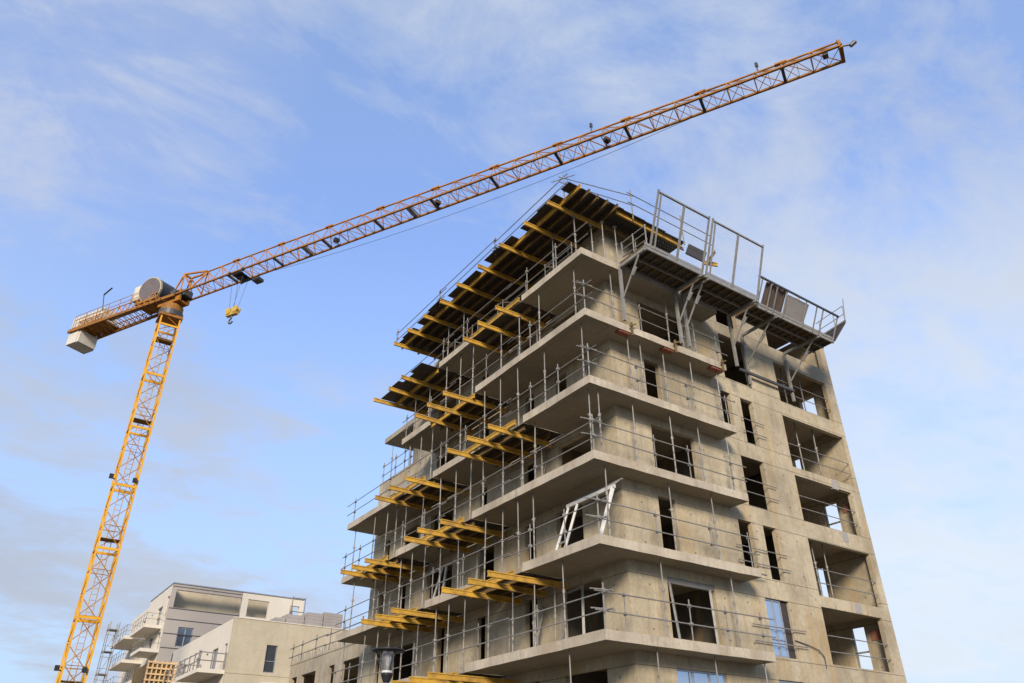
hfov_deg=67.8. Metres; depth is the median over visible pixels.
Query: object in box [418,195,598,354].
timber beam
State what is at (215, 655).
window
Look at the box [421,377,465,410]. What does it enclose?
timber beam
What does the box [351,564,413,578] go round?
timber beam
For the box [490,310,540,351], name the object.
timber beam
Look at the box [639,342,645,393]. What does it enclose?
steel prop
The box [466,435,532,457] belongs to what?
timber beam
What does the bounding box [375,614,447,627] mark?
timber beam
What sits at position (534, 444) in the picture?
steel prop
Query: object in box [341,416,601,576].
guardrail
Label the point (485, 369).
guardrail
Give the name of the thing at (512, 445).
timber beam
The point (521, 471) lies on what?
steel prop
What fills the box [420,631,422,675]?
steel prop
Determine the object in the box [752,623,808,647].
guardrail
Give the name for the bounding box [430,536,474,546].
plywood sheet
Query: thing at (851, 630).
window frame
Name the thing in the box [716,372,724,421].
steel prop
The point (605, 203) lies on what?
timber beam
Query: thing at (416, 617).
timber beam
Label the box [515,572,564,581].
plywood sheet
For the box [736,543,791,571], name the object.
guardrail
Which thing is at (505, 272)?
plywood sheet
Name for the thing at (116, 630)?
scaffold tower
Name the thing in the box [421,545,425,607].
steel prop
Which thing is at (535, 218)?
plywood sheet
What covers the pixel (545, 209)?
plywood sheet
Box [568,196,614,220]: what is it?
plywood sheet
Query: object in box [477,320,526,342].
timber beam
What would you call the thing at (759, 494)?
guardrail
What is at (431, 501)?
timber beam
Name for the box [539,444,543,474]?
steel prop
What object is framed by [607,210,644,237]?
plywood sheet
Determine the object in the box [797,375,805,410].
steel prop
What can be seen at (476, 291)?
timber beam
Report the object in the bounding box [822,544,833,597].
steel prop
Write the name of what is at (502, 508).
steel prop
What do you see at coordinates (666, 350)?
edge clamp
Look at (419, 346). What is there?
plywood sheet
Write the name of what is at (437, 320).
timber beam
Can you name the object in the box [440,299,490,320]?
timber beam
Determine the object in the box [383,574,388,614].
steel prop
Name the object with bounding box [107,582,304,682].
grey building
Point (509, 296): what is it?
guardrail
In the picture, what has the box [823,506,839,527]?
window frame
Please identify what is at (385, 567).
timber beam
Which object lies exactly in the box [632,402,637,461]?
steel prop
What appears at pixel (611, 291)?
steel prop
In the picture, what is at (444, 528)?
timber beam
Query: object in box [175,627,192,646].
window
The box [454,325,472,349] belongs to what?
brace frame
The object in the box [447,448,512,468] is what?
timber beam
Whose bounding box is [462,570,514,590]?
timber beam
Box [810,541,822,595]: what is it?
steel prop
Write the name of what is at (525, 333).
timber beam
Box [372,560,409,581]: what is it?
timber beam
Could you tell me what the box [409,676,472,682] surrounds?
timber beam
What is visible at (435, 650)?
steel prop
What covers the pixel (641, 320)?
guardrail
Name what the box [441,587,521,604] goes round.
timber beam
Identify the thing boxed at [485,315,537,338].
plywood sheet
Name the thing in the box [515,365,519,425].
steel prop
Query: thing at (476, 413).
timber beam
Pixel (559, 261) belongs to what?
brace frame
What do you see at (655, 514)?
guardrail
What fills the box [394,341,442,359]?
timber beam
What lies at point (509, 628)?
steel prop
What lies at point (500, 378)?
steel prop
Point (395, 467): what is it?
guardrail
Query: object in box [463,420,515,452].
timber beam
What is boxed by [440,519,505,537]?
timber beam
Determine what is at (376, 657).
steel prop
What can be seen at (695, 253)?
shutter panel
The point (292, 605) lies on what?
scaffold
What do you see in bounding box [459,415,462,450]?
steel prop
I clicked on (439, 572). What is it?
steel prop
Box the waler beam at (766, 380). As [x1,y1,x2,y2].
[739,368,794,391]
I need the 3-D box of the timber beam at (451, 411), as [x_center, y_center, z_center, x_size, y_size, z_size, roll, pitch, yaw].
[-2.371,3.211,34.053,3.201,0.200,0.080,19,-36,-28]
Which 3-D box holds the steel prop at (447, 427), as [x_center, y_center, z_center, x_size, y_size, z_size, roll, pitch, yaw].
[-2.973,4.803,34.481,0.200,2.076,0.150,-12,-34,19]
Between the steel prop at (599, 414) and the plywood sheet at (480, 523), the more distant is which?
the plywood sheet at (480, 523)
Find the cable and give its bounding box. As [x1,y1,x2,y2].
[795,640,826,667]
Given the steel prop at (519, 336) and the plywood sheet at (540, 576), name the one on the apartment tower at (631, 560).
the steel prop at (519, 336)
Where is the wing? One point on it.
(319, 668)
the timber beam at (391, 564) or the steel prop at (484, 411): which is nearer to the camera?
the steel prop at (484, 411)
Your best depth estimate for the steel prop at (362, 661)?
34.92 m
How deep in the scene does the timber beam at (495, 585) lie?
26.81 m
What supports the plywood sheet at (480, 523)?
on the timber beam at (455, 531)
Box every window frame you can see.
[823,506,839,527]
[850,628,868,667]
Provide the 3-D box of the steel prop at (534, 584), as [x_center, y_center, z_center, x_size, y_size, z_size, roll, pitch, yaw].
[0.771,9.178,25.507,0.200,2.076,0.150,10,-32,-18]
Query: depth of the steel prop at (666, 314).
31.00 m
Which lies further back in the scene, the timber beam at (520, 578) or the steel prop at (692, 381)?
the steel prop at (692, 381)
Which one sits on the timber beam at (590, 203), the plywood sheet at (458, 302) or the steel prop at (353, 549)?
the plywood sheet at (458, 302)
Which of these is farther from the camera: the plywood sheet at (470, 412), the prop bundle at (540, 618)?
the plywood sheet at (470, 412)
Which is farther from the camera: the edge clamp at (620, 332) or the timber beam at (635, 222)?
the timber beam at (635, 222)
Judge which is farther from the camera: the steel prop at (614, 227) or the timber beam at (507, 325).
the timber beam at (507, 325)
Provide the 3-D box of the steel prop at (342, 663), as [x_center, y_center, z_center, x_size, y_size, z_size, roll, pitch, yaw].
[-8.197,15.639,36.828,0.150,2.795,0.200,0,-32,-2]
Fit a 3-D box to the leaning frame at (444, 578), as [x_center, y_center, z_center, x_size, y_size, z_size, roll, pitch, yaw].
[-3.541,11.248,34.354,0.476,2.103,2.400,19,-36,-29]
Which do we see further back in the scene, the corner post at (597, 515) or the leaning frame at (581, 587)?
the leaning frame at (581, 587)
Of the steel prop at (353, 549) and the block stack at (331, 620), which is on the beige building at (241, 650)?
the block stack at (331, 620)
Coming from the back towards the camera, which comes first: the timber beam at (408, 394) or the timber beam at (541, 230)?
the timber beam at (408, 394)
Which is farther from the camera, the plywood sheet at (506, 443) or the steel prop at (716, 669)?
the plywood sheet at (506, 443)
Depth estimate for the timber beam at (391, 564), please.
34.76 m
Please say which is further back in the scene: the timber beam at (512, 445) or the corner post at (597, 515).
the timber beam at (512, 445)
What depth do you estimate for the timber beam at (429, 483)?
33.86 m
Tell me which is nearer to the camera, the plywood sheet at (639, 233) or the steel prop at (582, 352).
the steel prop at (582, 352)
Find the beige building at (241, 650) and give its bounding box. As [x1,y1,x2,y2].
[163,617,347,682]
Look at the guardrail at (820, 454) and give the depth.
34.09 m
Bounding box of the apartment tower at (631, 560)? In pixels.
[335,228,906,682]
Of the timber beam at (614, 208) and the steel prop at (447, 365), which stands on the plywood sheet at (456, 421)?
the steel prop at (447, 365)
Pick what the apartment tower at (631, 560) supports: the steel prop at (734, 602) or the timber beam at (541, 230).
the steel prop at (734, 602)
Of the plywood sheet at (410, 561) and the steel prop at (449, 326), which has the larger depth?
the steel prop at (449, 326)
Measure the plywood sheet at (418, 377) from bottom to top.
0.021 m
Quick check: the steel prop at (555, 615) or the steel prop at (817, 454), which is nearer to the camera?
the steel prop at (555, 615)
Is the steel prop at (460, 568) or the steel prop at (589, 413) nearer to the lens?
the steel prop at (589, 413)
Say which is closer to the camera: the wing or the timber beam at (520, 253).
the timber beam at (520, 253)
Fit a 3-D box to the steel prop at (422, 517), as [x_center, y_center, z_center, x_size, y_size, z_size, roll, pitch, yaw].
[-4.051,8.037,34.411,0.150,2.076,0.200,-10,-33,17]
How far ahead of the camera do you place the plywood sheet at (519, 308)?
32.67 m
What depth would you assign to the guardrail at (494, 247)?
34.43 m
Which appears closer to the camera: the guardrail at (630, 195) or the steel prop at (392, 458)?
the guardrail at (630, 195)
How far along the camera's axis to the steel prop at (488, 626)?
27.36 m
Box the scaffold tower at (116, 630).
[93,622,120,682]
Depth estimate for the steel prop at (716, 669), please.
24.35 m
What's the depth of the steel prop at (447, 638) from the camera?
29.43 m
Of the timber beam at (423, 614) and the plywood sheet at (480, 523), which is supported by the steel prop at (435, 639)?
the timber beam at (423, 614)
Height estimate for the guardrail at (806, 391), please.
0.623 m
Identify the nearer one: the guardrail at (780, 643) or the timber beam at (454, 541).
the guardrail at (780, 643)
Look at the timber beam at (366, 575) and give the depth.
36.45 m
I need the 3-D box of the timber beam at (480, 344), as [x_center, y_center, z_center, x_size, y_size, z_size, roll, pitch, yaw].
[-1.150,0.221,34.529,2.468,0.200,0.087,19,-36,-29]
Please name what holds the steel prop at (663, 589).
on the apartment tower at (631, 560)
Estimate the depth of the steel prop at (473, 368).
34.22 m
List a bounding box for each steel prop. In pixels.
[340,641,344,681]
[349,580,354,629]
[351,529,356,570]
[360,632,366,682]
[371,515,376,558]
[371,579,376,619]
[373,628,379,682]
[383,509,389,556]
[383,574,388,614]
[388,581,391,614]
[390,443,393,474]
[393,510,398,556]
[397,557,402,607]
[399,629,404,679]
[400,577,404,608]
[403,506,408,545]
[407,443,412,485]
[409,551,414,608]
[413,397,417,430]
[415,624,420,675]
[418,434,423,485]
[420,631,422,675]
[421,497,425,536]
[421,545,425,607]
[430,426,434,478]
[433,607,438,671]
[434,626,437,671]
[438,475,442,528]
[438,547,442,595]
[445,364,448,412]
[445,426,448,463]
[445,601,450,672]
[446,325,450,355]
[454,467,457,520]
[456,539,460,587]
[459,354,462,402]
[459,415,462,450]
[459,551,462,586]
[462,596,465,672]
[469,459,471,519]
[472,344,474,393]
[476,543,478,578]
[481,461,484,505]
[483,388,486,437]
[483,515,487,579]
[487,599,490,657]
[498,377,502,434]
[499,332,503,367]
[500,507,504,572]
[501,450,504,495]
[508,602,511,652]
[510,591,514,651]
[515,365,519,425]
[516,499,520,572]
[517,316,520,354]
[519,456,523,485]
[520,438,523,485]
[531,493,535,557]
[531,595,534,646]
[532,583,536,645]
[534,422,536,478]
[538,293,540,339]
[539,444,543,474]
[543,349,545,401]
[551,236,554,268]
[552,587,556,640]
[562,560,566,638]
[569,650,571,682]
[572,215,576,250]
[573,267,576,313]
[581,324,584,377]
[587,390,592,450]
[589,224,593,252]
[597,389,602,451]
[600,221,605,257]
[604,465,610,535]
[609,272,614,319]
[612,226,618,263]
[626,336,632,389]
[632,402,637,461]
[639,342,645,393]
[656,648,661,682]
[659,559,669,637]
[662,352,668,401]
[664,295,669,341]
[668,483,676,550]
[669,414,676,472]
[689,307,696,352]
[689,360,696,411]
[696,424,705,481]
[710,494,720,559]
[714,656,718,682]
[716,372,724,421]
[725,433,733,487]
[730,574,741,647]
[779,367,787,403]
[793,422,804,469]
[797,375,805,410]
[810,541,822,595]
[812,429,822,475]
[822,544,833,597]
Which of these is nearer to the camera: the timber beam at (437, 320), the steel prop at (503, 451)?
the steel prop at (503, 451)
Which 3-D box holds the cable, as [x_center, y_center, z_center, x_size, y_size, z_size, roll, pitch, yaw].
[11.040,11.522,28.060,1.580,0.839,0.075,19,-36,-29]
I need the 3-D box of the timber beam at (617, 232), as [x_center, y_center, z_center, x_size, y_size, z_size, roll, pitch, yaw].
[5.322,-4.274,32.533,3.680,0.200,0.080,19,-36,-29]
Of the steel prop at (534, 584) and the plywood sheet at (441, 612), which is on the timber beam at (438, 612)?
the plywood sheet at (441, 612)
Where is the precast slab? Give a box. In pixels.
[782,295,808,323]
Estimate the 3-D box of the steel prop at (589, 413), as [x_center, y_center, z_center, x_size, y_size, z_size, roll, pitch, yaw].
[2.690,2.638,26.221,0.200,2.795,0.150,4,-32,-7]
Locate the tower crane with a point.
(162, 301)
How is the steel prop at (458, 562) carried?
on the apartment tower at (631, 560)
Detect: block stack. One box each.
[270,617,284,621]
[281,614,304,623]
[301,612,323,625]
[322,612,342,628]
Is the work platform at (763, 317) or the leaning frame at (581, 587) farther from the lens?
the work platform at (763, 317)
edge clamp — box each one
[615,322,636,337]
[659,340,679,353]
[707,359,725,372]
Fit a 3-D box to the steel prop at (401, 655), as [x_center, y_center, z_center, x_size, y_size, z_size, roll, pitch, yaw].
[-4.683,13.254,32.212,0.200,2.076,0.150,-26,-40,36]
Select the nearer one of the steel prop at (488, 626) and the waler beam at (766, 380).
the steel prop at (488, 626)
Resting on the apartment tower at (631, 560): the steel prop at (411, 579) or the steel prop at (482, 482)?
the steel prop at (482, 482)
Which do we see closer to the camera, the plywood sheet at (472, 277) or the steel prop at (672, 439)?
the steel prop at (672, 439)
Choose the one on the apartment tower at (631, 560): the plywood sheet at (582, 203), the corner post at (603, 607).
the corner post at (603, 607)
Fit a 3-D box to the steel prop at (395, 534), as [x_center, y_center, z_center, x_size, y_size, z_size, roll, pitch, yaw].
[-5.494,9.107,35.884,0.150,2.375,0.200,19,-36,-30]
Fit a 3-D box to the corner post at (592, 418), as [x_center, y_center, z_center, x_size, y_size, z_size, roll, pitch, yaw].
[2.653,3.037,25.483,0.816,1.350,0.108,12,-33,-20]
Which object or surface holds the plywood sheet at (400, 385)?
on the timber beam at (426, 389)
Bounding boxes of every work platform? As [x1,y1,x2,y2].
[618,189,709,343]
[680,218,763,366]
[734,275,845,401]
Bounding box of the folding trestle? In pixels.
[555,478,622,549]
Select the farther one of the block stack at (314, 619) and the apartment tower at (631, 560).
the block stack at (314, 619)
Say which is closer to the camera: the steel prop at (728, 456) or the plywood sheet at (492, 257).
the steel prop at (728, 456)
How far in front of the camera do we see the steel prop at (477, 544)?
31.16 m
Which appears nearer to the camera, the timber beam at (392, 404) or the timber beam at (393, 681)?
the timber beam at (393, 681)
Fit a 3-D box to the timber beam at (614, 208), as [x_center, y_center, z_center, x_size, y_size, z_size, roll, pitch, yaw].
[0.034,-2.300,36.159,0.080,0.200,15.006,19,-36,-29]
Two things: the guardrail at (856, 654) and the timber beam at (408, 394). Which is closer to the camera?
the guardrail at (856, 654)
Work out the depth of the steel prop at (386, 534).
36.95 m
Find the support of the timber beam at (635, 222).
on the work platform at (650, 262)
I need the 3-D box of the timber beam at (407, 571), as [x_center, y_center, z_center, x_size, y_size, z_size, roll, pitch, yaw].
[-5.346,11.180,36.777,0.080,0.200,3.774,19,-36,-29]
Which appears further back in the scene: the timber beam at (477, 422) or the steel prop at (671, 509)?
the timber beam at (477, 422)
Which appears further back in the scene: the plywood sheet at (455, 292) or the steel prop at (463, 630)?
the plywood sheet at (455, 292)
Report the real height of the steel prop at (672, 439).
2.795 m
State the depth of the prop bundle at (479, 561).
31.90 m
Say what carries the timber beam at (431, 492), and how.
on the timber beam at (398, 502)
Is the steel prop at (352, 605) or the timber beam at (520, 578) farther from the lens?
the steel prop at (352, 605)
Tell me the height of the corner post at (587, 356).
1.350 m
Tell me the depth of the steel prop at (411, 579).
33.29 m
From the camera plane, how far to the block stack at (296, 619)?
56.17 m
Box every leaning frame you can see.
[425,562,451,610]
[560,585,584,639]
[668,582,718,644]
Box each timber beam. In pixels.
[340,569,401,582]
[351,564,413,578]
[352,555,387,576]
[360,558,397,579]
[361,619,432,632]
[364,558,426,572]
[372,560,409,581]
[373,397,427,415]
[375,495,433,511]
[375,607,416,626]
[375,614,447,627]
[383,562,420,582]
[384,610,427,629]
[389,386,440,405]
[389,476,425,498]
[389,485,449,502]
[390,607,463,622]
[392,680,408,682]
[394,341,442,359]
[395,369,438,403]
[396,479,434,506]
[396,611,440,630]
[401,184,580,349]
[401,375,455,393]
[404,371,447,405]
[404,536,471,552]
[405,476,465,494]
[407,328,457,347]
[407,482,446,508]
[408,613,451,631]
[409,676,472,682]
[412,189,590,347]
[412,374,456,408]
[415,413,473,433]
[417,527,488,544]
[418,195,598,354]
[418,485,457,510]
[418,517,464,544]
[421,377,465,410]
[423,314,474,333]
[426,520,474,547]
[427,402,489,423]
[427,672,516,682]
[428,199,608,352]
[431,393,474,427]
[434,204,618,359]
[438,523,487,550]
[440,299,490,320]
[440,396,483,429]
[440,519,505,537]
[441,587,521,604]
[443,391,505,412]
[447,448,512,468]
[450,399,493,432]
[450,526,499,552]
[456,282,508,304]
[459,402,503,433]
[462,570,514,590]
[463,336,509,355]
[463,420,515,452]
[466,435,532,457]
[468,578,545,596]
[470,574,524,598]
[471,297,519,338]
[472,425,524,460]
[477,264,530,288]
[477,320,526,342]
[480,306,530,348]
[484,429,537,463]
[484,576,538,600]
[487,570,568,589]
[488,424,551,447]
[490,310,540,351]
[495,305,546,328]
[496,432,549,466]
[496,578,553,602]
[498,242,554,268]
[499,313,549,354]
[524,221,579,248]
[547,200,603,229]
[603,223,666,255]
[615,210,682,247]
[704,261,717,266]
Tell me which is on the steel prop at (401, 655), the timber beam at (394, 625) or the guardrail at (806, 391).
the timber beam at (394, 625)
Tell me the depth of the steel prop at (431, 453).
35.17 m
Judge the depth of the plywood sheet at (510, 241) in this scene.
33.48 m
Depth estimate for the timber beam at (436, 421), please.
34.88 m
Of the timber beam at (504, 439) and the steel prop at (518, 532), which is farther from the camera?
the timber beam at (504, 439)
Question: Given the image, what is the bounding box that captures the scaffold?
[290,596,305,613]
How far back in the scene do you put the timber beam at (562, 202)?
33.77 m
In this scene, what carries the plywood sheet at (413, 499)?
on the timber beam at (409, 496)
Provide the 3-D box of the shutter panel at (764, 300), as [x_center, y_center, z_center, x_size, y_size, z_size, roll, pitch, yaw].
[11.196,-1.935,33.269,0.630,1.045,0.697,19,-36,-29]
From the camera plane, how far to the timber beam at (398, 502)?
35.90 m
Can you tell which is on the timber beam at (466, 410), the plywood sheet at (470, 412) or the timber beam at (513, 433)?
the plywood sheet at (470, 412)
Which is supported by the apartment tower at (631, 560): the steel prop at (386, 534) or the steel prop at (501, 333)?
the steel prop at (501, 333)
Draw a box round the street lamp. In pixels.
[372,647,404,682]
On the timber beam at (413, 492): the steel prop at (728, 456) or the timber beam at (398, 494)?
the timber beam at (398, 494)
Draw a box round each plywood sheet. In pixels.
[373,565,412,572]
[381,391,427,410]
[387,557,430,566]
[388,381,445,401]
[396,494,438,506]
[399,339,446,356]
[402,328,457,351]
[403,373,458,392]
[405,487,452,501]
[411,362,470,386]
[417,311,476,338]
[417,608,461,615]
[418,478,467,494]
[424,327,462,341]
[428,298,489,327]
[430,413,478,430]
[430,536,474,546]
[446,528,492,538]
[448,287,504,313]
[450,405,493,423]
[454,519,509,532]
[455,300,493,316]
[459,672,506,677]
[462,270,523,301]
[465,393,509,413]
[472,446,520,462]
[473,329,520,350]
[483,434,539,452]
[484,248,548,280]
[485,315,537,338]
[486,266,533,288]
[499,236,561,268]
[504,302,555,328]
[504,423,560,444]
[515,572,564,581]
[520,212,588,250]
[524,234,570,257]
[537,194,608,235]
[561,182,623,216]
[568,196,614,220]
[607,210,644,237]
[628,221,665,245]
[652,232,682,253]
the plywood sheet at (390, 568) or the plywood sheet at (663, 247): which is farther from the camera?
the plywood sheet at (390, 568)
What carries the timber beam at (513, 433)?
on the steel prop at (522, 461)
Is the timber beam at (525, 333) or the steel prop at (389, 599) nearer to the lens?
the timber beam at (525, 333)
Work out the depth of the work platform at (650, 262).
30.35 m
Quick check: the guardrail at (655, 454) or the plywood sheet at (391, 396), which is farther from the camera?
the plywood sheet at (391, 396)
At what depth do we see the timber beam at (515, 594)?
28.22 m
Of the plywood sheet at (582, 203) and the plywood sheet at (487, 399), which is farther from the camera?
the plywood sheet at (487, 399)
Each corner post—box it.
[573,280,592,307]
[576,343,597,374]
[580,414,602,449]
[584,493,608,533]
[589,582,614,628]
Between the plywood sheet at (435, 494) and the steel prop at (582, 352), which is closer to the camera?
the steel prop at (582, 352)
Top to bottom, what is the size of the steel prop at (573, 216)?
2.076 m
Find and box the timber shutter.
[131,660,177,682]
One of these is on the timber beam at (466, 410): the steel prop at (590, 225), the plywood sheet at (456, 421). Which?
the plywood sheet at (456, 421)
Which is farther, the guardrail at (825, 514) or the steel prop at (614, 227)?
the guardrail at (825, 514)
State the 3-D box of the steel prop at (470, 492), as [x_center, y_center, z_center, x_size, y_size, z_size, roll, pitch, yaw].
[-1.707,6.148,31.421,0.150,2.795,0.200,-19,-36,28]
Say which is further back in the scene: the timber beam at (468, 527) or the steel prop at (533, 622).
the timber beam at (468, 527)
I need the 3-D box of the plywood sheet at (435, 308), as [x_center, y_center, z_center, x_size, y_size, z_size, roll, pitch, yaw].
[-2.577,-1.371,37.898,2.960,0.022,1.294,19,-36,-29]
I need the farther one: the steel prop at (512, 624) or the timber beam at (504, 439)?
the timber beam at (504, 439)
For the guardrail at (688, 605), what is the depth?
24.28 m
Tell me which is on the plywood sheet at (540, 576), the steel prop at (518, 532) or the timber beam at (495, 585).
the steel prop at (518, 532)
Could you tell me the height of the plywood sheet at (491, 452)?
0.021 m
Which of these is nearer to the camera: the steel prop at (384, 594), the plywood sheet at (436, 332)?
the steel prop at (384, 594)
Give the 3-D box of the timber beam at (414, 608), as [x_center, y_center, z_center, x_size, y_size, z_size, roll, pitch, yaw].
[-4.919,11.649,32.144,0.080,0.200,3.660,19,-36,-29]
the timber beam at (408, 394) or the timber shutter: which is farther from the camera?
the timber shutter
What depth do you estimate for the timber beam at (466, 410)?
34.38 m
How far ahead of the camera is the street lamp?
12.81 m
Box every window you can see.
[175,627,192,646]
[211,650,217,668]
[263,645,276,672]
[677,668,725,682]
[765,598,789,657]
[779,680,799,682]
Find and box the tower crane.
[54,39,856,682]
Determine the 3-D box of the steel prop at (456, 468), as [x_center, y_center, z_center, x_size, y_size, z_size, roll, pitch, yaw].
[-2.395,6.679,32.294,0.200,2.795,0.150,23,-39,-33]
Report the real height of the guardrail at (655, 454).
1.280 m
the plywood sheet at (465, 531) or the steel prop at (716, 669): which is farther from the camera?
the plywood sheet at (465, 531)
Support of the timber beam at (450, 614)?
on the timber beam at (408, 620)
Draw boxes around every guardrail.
[289,616,363,663]
[329,589,613,682]
[336,497,607,631]
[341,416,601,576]
[347,345,596,520]
[382,447,412,482]
[395,173,567,341]
[400,222,587,379]
[403,280,591,436]
[551,174,711,244]
[576,280,727,360]
[580,344,737,423]
[584,418,746,489]
[589,497,759,566]
[594,588,775,650]
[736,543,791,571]
[741,417,766,437]
[742,477,778,500]
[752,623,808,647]
[776,378,830,410]
[788,443,850,474]
[799,495,857,524]
[814,567,877,595]
[828,635,890,659]
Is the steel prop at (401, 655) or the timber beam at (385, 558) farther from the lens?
the timber beam at (385, 558)
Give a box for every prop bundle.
[475,550,482,578]
[536,598,544,644]
[541,450,546,475]
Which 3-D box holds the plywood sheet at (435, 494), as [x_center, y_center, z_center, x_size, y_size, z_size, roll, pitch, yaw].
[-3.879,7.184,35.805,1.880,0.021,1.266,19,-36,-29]
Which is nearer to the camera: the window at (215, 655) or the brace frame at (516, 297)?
the brace frame at (516, 297)
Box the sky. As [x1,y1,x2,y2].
[0,0,1023,682]
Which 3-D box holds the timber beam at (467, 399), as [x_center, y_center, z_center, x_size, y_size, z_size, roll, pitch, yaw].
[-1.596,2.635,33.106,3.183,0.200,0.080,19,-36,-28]
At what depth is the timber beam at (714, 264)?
34.88 m
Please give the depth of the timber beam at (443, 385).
38.64 m
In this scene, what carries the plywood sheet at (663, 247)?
on the timber beam at (635, 222)
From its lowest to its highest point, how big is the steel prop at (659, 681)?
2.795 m
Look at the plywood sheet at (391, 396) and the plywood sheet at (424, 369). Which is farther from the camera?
the plywood sheet at (391, 396)
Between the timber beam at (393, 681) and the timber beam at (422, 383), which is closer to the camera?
the timber beam at (393, 681)
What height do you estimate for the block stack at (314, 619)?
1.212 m
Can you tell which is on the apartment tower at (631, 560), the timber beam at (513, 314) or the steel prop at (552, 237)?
the steel prop at (552, 237)
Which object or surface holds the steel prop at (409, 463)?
on the plywood sheet at (413, 499)
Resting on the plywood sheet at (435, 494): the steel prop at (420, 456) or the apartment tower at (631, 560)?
the steel prop at (420, 456)
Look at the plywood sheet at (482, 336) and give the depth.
34.52 m
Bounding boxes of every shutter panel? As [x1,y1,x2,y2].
[685,244,706,261]
[761,282,776,307]
[770,287,786,314]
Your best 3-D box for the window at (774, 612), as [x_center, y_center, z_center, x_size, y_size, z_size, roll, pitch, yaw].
[9.613,10.443,27.759,0.895,2.010,0.086,19,-36,-29]
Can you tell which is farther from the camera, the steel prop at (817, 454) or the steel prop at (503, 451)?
the steel prop at (817, 454)
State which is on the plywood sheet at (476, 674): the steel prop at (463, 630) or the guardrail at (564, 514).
the steel prop at (463, 630)
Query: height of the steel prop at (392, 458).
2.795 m
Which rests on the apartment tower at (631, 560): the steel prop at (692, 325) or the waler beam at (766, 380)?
the steel prop at (692, 325)
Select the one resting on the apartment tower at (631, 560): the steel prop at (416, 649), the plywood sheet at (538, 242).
the steel prop at (416, 649)
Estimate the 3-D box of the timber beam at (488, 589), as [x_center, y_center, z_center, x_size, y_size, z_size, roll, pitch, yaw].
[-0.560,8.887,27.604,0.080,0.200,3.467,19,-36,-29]
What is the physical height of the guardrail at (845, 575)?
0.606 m
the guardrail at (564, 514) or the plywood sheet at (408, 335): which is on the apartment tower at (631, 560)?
the guardrail at (564, 514)
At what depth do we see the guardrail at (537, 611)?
27.17 m
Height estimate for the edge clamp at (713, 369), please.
0.572 m
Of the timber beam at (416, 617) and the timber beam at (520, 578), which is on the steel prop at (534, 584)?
the timber beam at (520, 578)
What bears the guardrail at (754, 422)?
on the apartment tower at (631, 560)
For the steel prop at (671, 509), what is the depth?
26.18 m
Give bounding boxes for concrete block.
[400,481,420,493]
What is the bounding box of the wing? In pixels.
[288,643,364,682]
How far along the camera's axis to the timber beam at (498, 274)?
34.57 m
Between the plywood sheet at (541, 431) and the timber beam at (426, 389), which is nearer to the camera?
the plywood sheet at (541, 431)
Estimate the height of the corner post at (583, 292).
1.350 m
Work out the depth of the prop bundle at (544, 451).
30.19 m
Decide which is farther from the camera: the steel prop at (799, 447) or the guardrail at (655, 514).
the steel prop at (799, 447)
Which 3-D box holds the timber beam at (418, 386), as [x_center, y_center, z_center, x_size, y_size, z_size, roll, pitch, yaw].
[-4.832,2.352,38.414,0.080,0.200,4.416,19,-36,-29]
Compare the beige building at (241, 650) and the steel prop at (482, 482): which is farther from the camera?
the beige building at (241, 650)
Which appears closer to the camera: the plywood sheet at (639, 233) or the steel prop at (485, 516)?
the steel prop at (485, 516)
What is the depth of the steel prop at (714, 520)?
27.20 m
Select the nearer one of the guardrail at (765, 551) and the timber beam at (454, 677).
the timber beam at (454, 677)
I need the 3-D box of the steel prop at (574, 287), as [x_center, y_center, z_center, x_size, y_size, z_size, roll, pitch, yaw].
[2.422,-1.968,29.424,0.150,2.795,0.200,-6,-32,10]
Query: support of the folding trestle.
on the apartment tower at (631, 560)
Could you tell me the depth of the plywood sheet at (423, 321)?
38.71 m
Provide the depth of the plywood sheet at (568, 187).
30.61 m
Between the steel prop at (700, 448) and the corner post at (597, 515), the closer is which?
the corner post at (597, 515)
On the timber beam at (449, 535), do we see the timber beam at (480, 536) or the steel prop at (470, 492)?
the timber beam at (480, 536)
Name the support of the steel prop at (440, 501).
on the plywood sheet at (446, 540)
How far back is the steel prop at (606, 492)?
24.70 m
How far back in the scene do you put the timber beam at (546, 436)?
30.84 m
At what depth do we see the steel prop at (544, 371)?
29.28 m
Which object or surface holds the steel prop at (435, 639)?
on the plywood sheet
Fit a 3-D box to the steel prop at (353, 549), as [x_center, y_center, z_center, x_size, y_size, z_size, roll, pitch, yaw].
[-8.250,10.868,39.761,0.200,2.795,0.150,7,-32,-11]
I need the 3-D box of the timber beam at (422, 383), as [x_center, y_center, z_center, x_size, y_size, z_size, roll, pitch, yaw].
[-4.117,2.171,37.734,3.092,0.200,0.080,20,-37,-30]
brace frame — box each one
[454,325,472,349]
[502,280,525,309]
[544,242,571,275]
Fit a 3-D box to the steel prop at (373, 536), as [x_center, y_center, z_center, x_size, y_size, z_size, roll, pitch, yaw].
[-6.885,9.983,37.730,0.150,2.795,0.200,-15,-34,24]
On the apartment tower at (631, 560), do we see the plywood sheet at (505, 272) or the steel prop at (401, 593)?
the steel prop at (401, 593)
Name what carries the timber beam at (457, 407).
on the timber beam at (436, 421)
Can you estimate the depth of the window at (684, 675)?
24.60 m
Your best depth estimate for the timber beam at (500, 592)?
27.97 m
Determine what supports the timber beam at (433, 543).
on the steel prop at (460, 568)
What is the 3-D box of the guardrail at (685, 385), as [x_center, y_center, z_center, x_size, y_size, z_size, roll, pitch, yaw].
[5.705,1.708,28.649,8.049,1.280,0.115,19,-36,-29]

